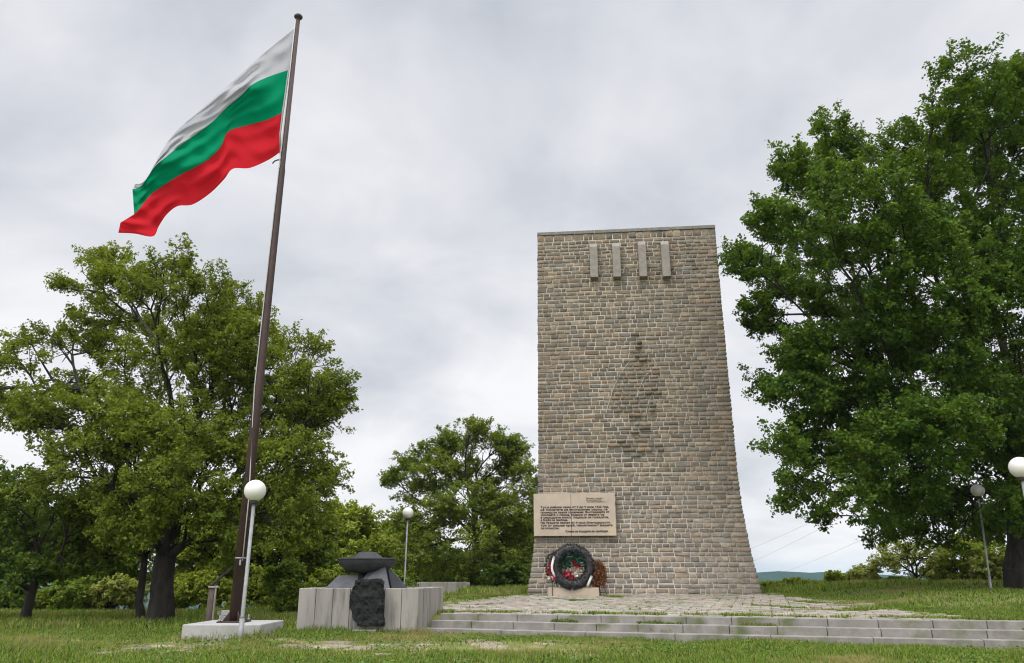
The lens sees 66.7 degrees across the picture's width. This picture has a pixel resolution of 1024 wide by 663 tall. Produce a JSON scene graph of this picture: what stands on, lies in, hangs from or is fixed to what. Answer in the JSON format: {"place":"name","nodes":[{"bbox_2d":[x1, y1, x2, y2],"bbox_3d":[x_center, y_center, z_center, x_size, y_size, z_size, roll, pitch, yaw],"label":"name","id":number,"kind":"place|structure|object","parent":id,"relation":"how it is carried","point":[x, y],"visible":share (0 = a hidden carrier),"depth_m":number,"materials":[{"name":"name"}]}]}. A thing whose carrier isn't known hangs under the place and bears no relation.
{"place":"outdoors","nodes":[
{"label":"outdoors","id":0,"kind":"place"},
{"bbox_2d":[88,638,632,660],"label":"path","id":1,"kind":"structure","parent":0,"point":[341,644],"depth_m":14.81,"materials":[{"name":"grey stone"}]},
{"bbox_2d":[3,571,927,609],"bbox_3d":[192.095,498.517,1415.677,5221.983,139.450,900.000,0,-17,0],"label":"distant hills","id":2,"kind":"structure","parent":0,"point":[773,576],"depth_m":1325.86,"materials":[{"name":"green plant"}]},
{"bbox_2d":[0,0,1023,575],"label":"sky","id":3,"kind":"structure","parent":0,"point":[431,144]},
{"bbox_2d":[0,577,1023,662],"bbox_3d":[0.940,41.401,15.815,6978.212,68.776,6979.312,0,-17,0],"label":"ground","id":4,"kind":"structure","parent":0,"point":[436,616],"depth_m":15.54,"materials":[{"name":"green plant"}]},
{"bbox_2d":[0,583,36,609],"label":"bush","id":5,"kind":"object","parent":4,"relation":"on","point":[14,597],"visible":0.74,"depth_m":29.86,"materials":[{"name":"green plant"}]},
{"bbox_2d":[0,455,61,589],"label":"background tree","id":6,"kind":"object","parent":4,"relation":"on","point":[15,473],"visible":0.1,"depth_m":33.87,"materials":[{"name":"green plant"}]},
{"bbox_2d":[0,462,108,619],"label":"background tree","id":7,"kind":"object","parent":4,"relation":"on","point":[38,566],"visible":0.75,"depth_m":23.95,"materials":[{"name":"green plant"}]},
{"bbox_2d":[33,575,95,609],"bbox_3d":[-17.347,10.304,30.419,2.654,1.542,2.490,0,-17,0],"label":"bush","id":8,"kind":"object","parent":4,"relation":"on","point":[74,593],"visible":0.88,"depth_m":29.68,"materials":[{"name":"green plant"}]},
{"bbox_2d":[26,502,155,591],"bbox_3d":[-19.848,10.824,36.711,6.516,5.648,5.617,12,-21,-33],"label":"background tree","id":9,"kind":"object","parent":4,"relation":"on","point":[129,566],"visible":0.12,"depth_m":35.68,"materials":[{"name":"green plant"}]},
{"bbox_2d":[44,471,182,618],"bbox_3d":[-12.643,7.009,25.440,4.599,5.342,3.736,0,-17,0],"label":"background tree","id":10,"kind":"object","parent":4,"relation":"on","point":[100,554],"visible":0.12,"depth_m":24.64,"materials":[{"name":"green plant"}]},
{"bbox_2d":[80,572,150,609],"bbox_3d":[-15.527,10.400,30.453,2.604,1.911,2.064,0,-17,0],"label":"bush","id":11,"kind":"object","parent":4,"relation":"on","point":[115,592],"visible":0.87,"depth_m":30.01,"materials":[{"name":"green plant"}]},
{"bbox_2d":[0,232,363,621],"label":"broadleaf tree","id":12,"kind":"object","parent":4,"relation":"on","point":[178,453],"visible":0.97,"depth_m":22.99,"materials":[{"name":"green plant"}]},
{"bbox_2d":[146,515,255,605],"bbox_3d":[-14.677,11.060,37.474,6.899,5.810,6.208,0,-17,0],"label":"background tree","id":13,"kind":"object","parent":4,"relation":"on","point":[185,560],"visible":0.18,"depth_m":36.08,"materials":[{"name":"green plant"}]},
{"bbox_2d":[173,569,231,608],"bbox_3d":[-12.524,10.469,31.228,2.913,1.800,2.127,6,-18,-18],"label":"bush","id":14,"kind":"object","parent":4,"relation":"on","point":[192,590],"visible":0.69,"depth_m":30.80,"materials":[{"name":"green plant"}]},
{"bbox_2d":[205,566,233,620],"bbox_3d":[-7.785,7.119,20.607,0.318,1.753,0.892,-2,-18,8],"label":"broken post","id":15,"kind":"object","parent":4,"relation":"on","point":[211,600],"visible":0.79,"depth_m":20.29,"materials":[{"name":"grey wood"}]},
{"bbox_2d":[181,620,283,640],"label":"concrete block","id":16,"kind":"structure","parent":4,"relation":"on","point":[204,628],"depth_m":15.93,"materials":[{"name":"grey concrete"}]},
{"bbox_2d":[217,610,229,619],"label":"rubble slabs","id":17,"kind":"object","parent":16,"relation":"on","point":[223,613],"depth_m":20.40,"materials":[{"name":"concrete"}]},
{"bbox_2d":[216,13,302,622],"bbox_3d":[-5.980,-1.241,19.099,0.560,15.712,0.560,0,-17,0],"label":"flagpole","id":18,"kind":"object","parent":16,"relation":"on","point":[233,615],"visible":0.91,"depth_m":18.34,"materials":[{"name":"metal"}]},
{"bbox_2d":[118,29,294,236],"bbox_3d":[-7.681,-5.256,19.957,3.624,6.643,0.786,3,-18,-8],"label":"flag","id":19,"kind":"object","parent":18,"relation":"attached to","point":[237,122],"visible":1,"depth_m":19.97,"materials":[{"name":"multicoloured fabric"}]},
{"bbox_2d":[222,563,275,608],"bbox_3d":[-10.184,10.483,31.395,2.880,2.202,2.585,6,-18,-17],"label":"bush","id":20,"kind":"object","parent":4,"relation":"on","point":[256,594],"visible":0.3,"depth_m":30.82,"materials":[{"name":"green plant"}]},
{"bbox_2d":[238,480,265,638],"bbox_3d":[-5.443,4.773,16.058,0.449,3.388,0.449,0,-17,0],"label":"lamp post","id":21,"kind":"object","parent":4,"relation":"on","point":[254,492],"visible":0.97,"depth_m":16.27,"materials":[{"name":"metal"}]},
{"bbox_2d":[209,475,356,583],"bbox_3d":[-9.995,9.380,34.725,6.863,6.952,5.327,-13,-22,36],"label":"background tree","id":22,"kind":"object","parent":4,"relation":"on","point":[313,559],"visible":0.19,"depth_m":33.80,"materials":[{"name":"green plant"}]},
{"bbox_2d":[257,555,315,612],"bbox_3d":[-8.003,9.038,27.590,1.810,2.142,1.677,-10,-20,30],"label":"bush","id":23,"kind":"object","parent":4,"relation":"on","point":[286,576],"visible":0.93,"depth_m":27.33,"materials":[{"name":"green plant"}]},
{"bbox_2d":[303,563,345,586],"bbox_3d":[-7.091,9.878,29.561,2.202,2.069,2.612,-7,-19,22],"label":"bush","id":24,"kind":"object","parent":4,"relation":"on","point":[326,578],"visible":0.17,"depth_m":29.16,"materials":[{"name":"green plant"}]},
{"bbox_2d":[352,629,376,632],"bbox_3d":[-3.420,7.011,18.091,0.550,0.160,0.220,0,-17,0],"label":"footing","id":25,"kind":"object","parent":4,"relation":"on","point":[374,630],"visible":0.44,"depth_m":18.01,"materials":[{"name":"concrete"}]},
{"bbox_2d":[349,578,384,626],"bbox_3d":[-3.392,6.380,18.346,0.852,1.088,0.313,0,-17,0],"label":"carved stone","id":26,"kind":"object","parent":25,"relation":"on","point":[366,601],"visible":1,"depth_m":18.23,"materials":[{"name":"black stone"}]},
{"bbox_2d":[328,496,407,574],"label":"background tree","id":27,"kind":"object","parent":4,"relation":"on","point":[364,532],"visible":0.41,"depth_m":44.05,"materials":[{"name":"green plant"}]},
{"bbox_2d":[296,587,443,633],"bbox_3d":[-3.461,7.177,19.806,3.236,1.276,3.100,0,-17,0],"label":"concrete enclosure","id":28,"kind":"object","parent":4,"relation":"on","point":[414,607],"visible":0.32,"depth_m":18.41,"materials":[{"name":"grey concrete"}]},
{"bbox_2d":[326,552,406,587],"bbox_3d":[-3.630,6.084,19.838,1.980,0.905,1.500,0,-17,0],"label":"flame bowl","id":29,"kind":"object","parent":28,"relation":"on","point":[369,565],"visible":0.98,"depth_m":19.39,"materials":[{"name":"stone"}]},
{"bbox_2d":[391,568,420,586],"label":"bush","id":30,"kind":"object","parent":4,"relation":"on","point":[399,573],"visible":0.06,"depth_m":32.31,"materials":[{"name":"green plant"}]},
{"bbox_2d":[403,507,412,583],"bbox_3d":[-3.731,7.972,27.474,0.389,3.465,0.389,0,-17,0],"label":"lamp post","id":31,"kind":"object","parent":4,"relation":"on","point":[407,513],"visible":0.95,"depth_m":27.75,"materials":[{"name":"metal"}]},
{"bbox_2d":[383,524,466,581],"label":"background tree","id":32,"kind":"object","parent":4,"relation":"on","point":[393,528],"visible":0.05,"depth_m":56.38,"materials":[{"name":"green plant"}]},
{"bbox_2d":[410,582,469,592],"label":"wall","id":33,"kind":"structure","parent":4,"relation":"on","point":[450,586],"depth_m":36.29,"materials":[{"name":"concrete"}]},
{"bbox_2d":[376,414,538,585],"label":"broadleaf tree","id":34,"kind":"object","parent":4,"relation":"on","point":[495,521],"visible":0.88,"depth_m":41.92,"materials":[{"name":"green plant"}]},
{"bbox_2d":[449,564,481,585],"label":"bush","id":35,"kind":"object","parent":4,"relation":"on","point":[471,579],"visible":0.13,"depth_m":40.44,"materials":[{"name":"green plant"}]},
{"bbox_2d":[478,554,531,586],"bbox_3d":[-0.096,12.345,39.343,3.177,2.134,2.862,0,-17,0],"label":"bush","id":36,"kind":"object","parent":4,"relation":"on","point":[504,573],"visible":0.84,"depth_m":38.69,"materials":[{"name":"green plant"}]},
{"bbox_2d":[480,514,533,579],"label":"background tree","id":37,"kind":"object","parent":4,"relation":"on","point":[492,562],"depth_m":47.03,"materials":[{"name":"green plant"}]},
{"bbox_2d":[527,225,761,595],"bbox_3d":[5.008,3.352,32.625,8.686,15.150,4.414,-2,-18,6],"label":"stone monument","id":38,"kind":"object","parent":4,"relation":"on","point":[634,408],"visible":0.94,"depth_m":30.95,"materials":[{"name":"grey stone"}]},
{"bbox_2d":[534,493,616,535],"bbox_3d":[2.387,6.989,29.709,3.112,1.578,0.230,-2,-18,6],"label":"memorial plaque","id":39,"kind":"object","parent":38,"relation":"attached to","point":[590,514],"visible":1,"depth_m":29.60,"materials":[{"name":"stone"}]},
{"bbox_2d":[423,613,1023,648],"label":"stone steps","id":40,"kind":"structure","parent":4,"relation":"on","point":[985,633],"depth_m":16.94,"materials":[{"name":"grey stone"}]},
{"bbox_2d":[760,580,781,588],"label":"bush","id":41,"kind":"object","parent":4,"relation":"on","point":[764,583],"visible":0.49,"depth_m":34.06,"materials":[{"name":"green plant"}]},
{"bbox_2d":[774,577,815,584],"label":"bush","id":42,"kind":"object","parent":4,"relation":"on","point":[790,580],"visible":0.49,"depth_m":34.96,"materials":[{"name":"green plant"}]},
{"bbox_2d":[822,570,853,581],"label":"bush","id":43,"kind":"object","parent":4,"relation":"on","point":[834,575],"visible":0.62,"depth_m":36.91,"materials":[{"name":"green plant"}]},
{"bbox_2d":[846,563,884,581],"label":"bush","id":44,"kind":"object","parent":4,"relation":"on","point":[860,571],"visible":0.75,"depth_m":36.96,"materials":[{"name":"green plant"}]},
{"bbox_2d":[714,32,1023,588],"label":"broadleaf tree","id":45,"kind":"object","parent":4,"relation":"on","point":[913,424],"visible":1,"depth_m":26.45,"materials":[{"name":"green plant"}]},
{"bbox_2d":[885,575,911,580],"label":"bush","id":46,"kind":"object","parent":4,"relation":"on","point":[894,577],"visible":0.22,"depth_m":37.05,"materials":[{"name":"green plant"}]},
{"bbox_2d":[864,532,959,579],"bbox_3d":[19.361,11.070,37.645,3.905,2.734,4.322,-13,-22,36],"label":"sapling","id":47,"kind":"object","parent":4,"relation":"on","point":[890,560],"visible":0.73,"depth_m":37.12,"materials":[{"name":"green plant"}]},
{"bbox_2d":[929,575,962,580],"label":"bush","id":48,"kind":"object","parent":4,"relation":"on","point":[942,578],"visible":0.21,"depth_m":36.97,"materials":[{"name":"green plant"}]},
{"bbox_2d":[914,529,1006,581],"bbox_3d":[22.024,10.923,37.482,4.825,3.138,4.193,0,-17,0],"label":"sapling","id":49,"kind":"object","parent":4,"relation":"on","point":[961,566],"visible":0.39,"depth_m":36.98,"materials":[{"name":"green plant"}]},
{"bbox_2d":[971,484,991,589],"bbox_3d":[15.613,6.839,25.628,0.419,3.577,0.419,0,-17,0],"label":"lamp post","id":50,"kind":"object","parent":4,"relation":"on","point":[978,491],"visible":0.97,"depth_m":25.90,"materials":[{"name":"metal"}]},
{"bbox_2d":[965,551,1002,580],"bbox_3d":[22.376,11.066,36.291,2.313,1.744,1.843,0,-17,0],"label":"bush","id":51,"kind":"object","parent":4,"relation":"on","point":[976,571],"visible":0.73,"depth_m":36.06,"materials":[{"name":"green plant"}]},
{"bbox_2d":[1008,457,1023,495],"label":"lamp post","id":52,"kind":"object","parent":4,"relation":"on","point":[1016,466],"visible":1,"depth_m":16.68,"materials":[{"name":"glass"}]},
{"bbox_2d":[443,593,971,619],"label":"pavement","id":53,"kind":"structure","parent":0,"point":[545,602],"depth_m":21.86,"materials":[{"name":"grey stone"}]},
{"bbox_2d":[544,550,567,595],"bbox_3d":[1.570,8.661,28.052,0.895,1.640,0.560,0,-17,0],"label":"oval wreath","id":54,"kind":"object","parent":53,"relation":"on","point":[552,578],"visible":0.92,"depth_m":27.95,"materials":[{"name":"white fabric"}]},
{"bbox_2d":[548,587,598,595],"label":"stone block","id":55,"kind":"structure","parent":53,"relation":"on","point":[583,591],"depth_m":27.73,"materials":[{"name":"beige stone"}]},
{"bbox_2d":[550,542,595,590],"bbox_3d":[2.183,8.498,28.152,1.683,1.705,0.739,0,-17,0],"label":"ring wreath","id":56,"kind":"object","parent":55,"relation":"on","point":[566,580],"visible":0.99,"depth_m":28.00,"materials":[{"name":"plant"}]},
{"bbox_2d":[590,560,607,594],"bbox_3d":[3.086,8.838,28.007,0.749,1.282,0.546,0,-17,0],"label":"dry wreath","id":57,"kind":"object","parent":53,"relation":"on","point":[599,579],"visible":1,"depth_m":27.92,"materials":[{"name":"brown plant"}]}
]}

